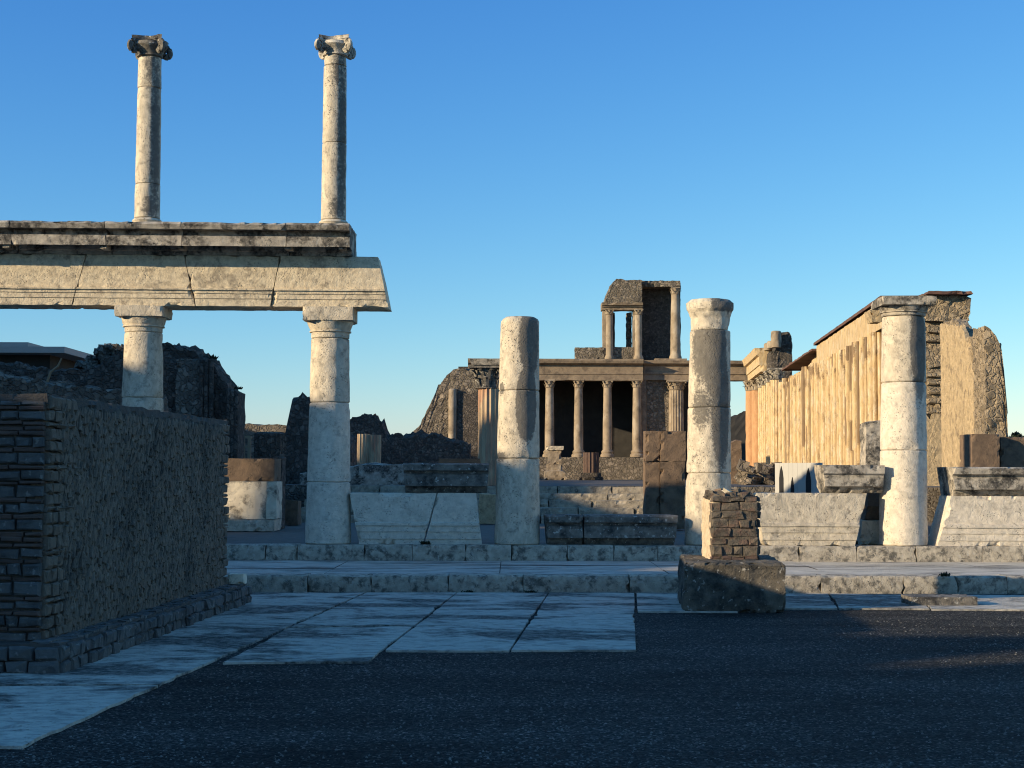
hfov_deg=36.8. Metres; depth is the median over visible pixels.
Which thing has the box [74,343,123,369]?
stone heap
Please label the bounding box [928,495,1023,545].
wedge block
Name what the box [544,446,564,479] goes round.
pedestal
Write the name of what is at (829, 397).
fluted wall
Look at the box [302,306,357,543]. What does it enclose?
stone column
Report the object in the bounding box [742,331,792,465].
corner ruin
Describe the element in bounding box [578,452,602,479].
column stump
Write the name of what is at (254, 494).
marble pedestal
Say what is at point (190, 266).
entablature
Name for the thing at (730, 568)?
brick pier
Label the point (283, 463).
door jamb
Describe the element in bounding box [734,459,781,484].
rubble pile
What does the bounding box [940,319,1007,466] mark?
plastered stub
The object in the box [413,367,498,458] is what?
tall rubble wall
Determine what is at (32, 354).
modern building
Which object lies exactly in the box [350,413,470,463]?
dark wall
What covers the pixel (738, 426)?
dark back wall
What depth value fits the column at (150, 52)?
24.81 m
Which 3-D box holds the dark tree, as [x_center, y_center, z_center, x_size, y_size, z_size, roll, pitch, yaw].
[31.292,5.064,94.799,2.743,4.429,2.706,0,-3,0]
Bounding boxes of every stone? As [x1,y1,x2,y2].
[855,520,879,544]
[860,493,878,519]
[901,594,977,606]
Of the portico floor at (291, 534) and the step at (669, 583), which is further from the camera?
the portico floor at (291, 534)
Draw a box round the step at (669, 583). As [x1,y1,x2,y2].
[223,573,1023,593]
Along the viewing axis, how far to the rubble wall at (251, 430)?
63.99 m
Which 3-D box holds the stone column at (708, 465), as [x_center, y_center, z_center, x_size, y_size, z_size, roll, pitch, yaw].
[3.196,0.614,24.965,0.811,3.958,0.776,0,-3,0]
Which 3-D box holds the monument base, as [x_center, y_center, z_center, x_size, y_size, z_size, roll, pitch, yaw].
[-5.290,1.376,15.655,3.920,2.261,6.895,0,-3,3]
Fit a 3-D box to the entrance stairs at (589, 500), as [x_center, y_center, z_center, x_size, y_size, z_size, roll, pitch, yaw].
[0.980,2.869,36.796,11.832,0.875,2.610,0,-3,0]
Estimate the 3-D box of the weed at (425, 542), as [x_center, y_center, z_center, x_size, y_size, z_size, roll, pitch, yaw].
[-1.361,2.510,24.420,0.210,0.067,0.133,-1,-4,22]
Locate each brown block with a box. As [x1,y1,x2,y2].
[960,434,999,466]
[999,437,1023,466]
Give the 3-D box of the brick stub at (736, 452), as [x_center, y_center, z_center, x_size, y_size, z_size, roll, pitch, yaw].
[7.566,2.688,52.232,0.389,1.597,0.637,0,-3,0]
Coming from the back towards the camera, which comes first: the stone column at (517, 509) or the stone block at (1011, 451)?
the stone block at (1011, 451)
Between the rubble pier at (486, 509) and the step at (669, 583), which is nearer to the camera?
the step at (669, 583)
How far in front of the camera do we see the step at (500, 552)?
24.38 m
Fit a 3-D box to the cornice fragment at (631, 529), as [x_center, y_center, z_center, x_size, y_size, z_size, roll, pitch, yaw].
[1.887,2.344,24.802,1.504,0.486,0.659,0,-3,-2]
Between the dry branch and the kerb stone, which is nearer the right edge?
the kerb stone
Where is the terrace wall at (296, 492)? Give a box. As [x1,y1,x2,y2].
[285,485,940,521]
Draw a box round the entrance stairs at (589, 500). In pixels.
[301,485,752,523]
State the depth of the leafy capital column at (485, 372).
39.39 m
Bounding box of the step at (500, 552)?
[223,543,1023,562]
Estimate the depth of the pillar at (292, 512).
33.39 m
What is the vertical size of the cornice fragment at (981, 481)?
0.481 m
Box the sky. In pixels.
[0,0,1023,435]
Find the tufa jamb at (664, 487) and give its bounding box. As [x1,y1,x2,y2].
[643,431,685,528]
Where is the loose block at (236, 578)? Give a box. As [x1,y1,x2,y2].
[228,573,246,583]
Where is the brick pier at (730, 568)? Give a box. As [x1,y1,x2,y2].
[677,487,785,612]
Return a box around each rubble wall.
[244,423,286,458]
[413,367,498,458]
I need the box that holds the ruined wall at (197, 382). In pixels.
[0,342,245,458]
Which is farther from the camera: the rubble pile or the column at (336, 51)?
the rubble pile
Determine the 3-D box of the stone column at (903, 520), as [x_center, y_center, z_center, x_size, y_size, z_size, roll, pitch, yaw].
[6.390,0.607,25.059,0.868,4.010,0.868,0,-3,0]
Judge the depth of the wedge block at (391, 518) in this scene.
24.52 m
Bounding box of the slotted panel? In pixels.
[775,463,822,492]
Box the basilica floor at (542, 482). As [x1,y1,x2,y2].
[286,479,939,486]
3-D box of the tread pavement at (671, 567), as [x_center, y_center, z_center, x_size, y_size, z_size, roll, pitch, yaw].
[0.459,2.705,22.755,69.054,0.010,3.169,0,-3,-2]
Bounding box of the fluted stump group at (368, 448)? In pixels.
[357,434,380,464]
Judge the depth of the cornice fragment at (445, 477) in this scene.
24.58 m
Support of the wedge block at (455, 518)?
on the step at (500, 552)
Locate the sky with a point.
(800, 165)
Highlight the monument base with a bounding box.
[0,393,252,673]
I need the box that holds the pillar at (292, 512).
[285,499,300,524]
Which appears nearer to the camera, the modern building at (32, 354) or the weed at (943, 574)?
the weed at (943, 574)
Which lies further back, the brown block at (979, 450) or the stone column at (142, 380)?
the brown block at (979, 450)
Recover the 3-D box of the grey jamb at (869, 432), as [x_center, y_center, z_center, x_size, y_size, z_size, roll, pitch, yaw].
[7.788,1.942,33.246,0.442,2.325,0.642,0,-3,0]
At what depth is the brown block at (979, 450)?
31.49 m
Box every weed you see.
[206,354,218,358]
[419,540,430,544]
[938,571,949,576]
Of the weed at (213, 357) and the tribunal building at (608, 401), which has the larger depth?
the tribunal building at (608, 401)
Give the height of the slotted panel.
1.375 m
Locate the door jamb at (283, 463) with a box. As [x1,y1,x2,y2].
[273,455,285,528]
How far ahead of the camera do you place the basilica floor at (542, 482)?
50.31 m
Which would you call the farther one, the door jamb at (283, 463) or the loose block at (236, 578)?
the door jamb at (283, 463)
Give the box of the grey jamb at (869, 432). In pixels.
[859,420,881,519]
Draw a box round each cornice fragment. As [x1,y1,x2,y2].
[403,463,488,492]
[543,514,582,544]
[581,514,677,544]
[814,465,884,492]
[937,467,1023,495]
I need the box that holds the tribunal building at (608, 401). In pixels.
[458,279,747,479]
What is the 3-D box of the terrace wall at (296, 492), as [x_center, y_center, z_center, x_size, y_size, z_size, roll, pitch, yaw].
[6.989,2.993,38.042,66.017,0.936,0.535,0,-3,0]
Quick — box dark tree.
[1008,431,1023,436]
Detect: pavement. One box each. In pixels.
[0,592,1023,748]
[225,560,1023,574]
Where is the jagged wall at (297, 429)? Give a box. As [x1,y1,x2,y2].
[285,392,356,483]
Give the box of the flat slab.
[438,458,480,462]
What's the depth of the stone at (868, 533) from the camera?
25.26 m
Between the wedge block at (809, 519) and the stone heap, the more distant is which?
the stone heap
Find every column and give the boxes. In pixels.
[114,305,172,411]
[127,34,172,221]
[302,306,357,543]
[314,34,355,223]
[469,359,499,485]
[494,316,539,544]
[684,298,733,544]
[871,296,936,545]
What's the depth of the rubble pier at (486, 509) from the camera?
34.69 m
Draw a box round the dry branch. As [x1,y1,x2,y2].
[46,358,61,381]
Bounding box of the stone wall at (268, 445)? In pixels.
[254,432,285,486]
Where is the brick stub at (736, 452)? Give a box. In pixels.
[730,440,741,483]
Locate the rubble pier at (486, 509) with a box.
[478,493,495,523]
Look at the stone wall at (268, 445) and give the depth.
32.72 m
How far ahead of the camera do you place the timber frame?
59.90 m
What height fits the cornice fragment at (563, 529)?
0.485 m
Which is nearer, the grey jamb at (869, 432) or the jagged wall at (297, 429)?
the grey jamb at (869, 432)
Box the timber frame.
[244,436,250,458]
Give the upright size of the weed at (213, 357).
0.122 m
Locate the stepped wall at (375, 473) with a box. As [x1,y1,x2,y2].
[299,462,404,484]
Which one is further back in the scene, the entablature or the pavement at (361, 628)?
the entablature
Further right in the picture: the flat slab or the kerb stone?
the kerb stone
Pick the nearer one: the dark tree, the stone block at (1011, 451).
the stone block at (1011, 451)
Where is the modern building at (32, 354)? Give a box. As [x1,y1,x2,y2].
[0,342,94,369]
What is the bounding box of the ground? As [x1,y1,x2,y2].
[0,573,1023,767]
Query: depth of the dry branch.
33.05 m
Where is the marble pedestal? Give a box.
[224,458,281,530]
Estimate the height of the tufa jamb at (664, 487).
2.016 m
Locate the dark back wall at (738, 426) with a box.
[730,411,745,460]
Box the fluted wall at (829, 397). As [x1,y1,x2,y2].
[778,291,972,485]
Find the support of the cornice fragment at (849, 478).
on the wedge block at (809, 519)
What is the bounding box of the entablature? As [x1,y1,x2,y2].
[0,220,391,311]
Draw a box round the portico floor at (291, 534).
[227,522,931,544]
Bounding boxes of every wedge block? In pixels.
[349,493,436,544]
[426,493,481,544]
[752,493,866,545]
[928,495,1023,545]
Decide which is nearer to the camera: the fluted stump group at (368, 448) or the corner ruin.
the fluted stump group at (368, 448)

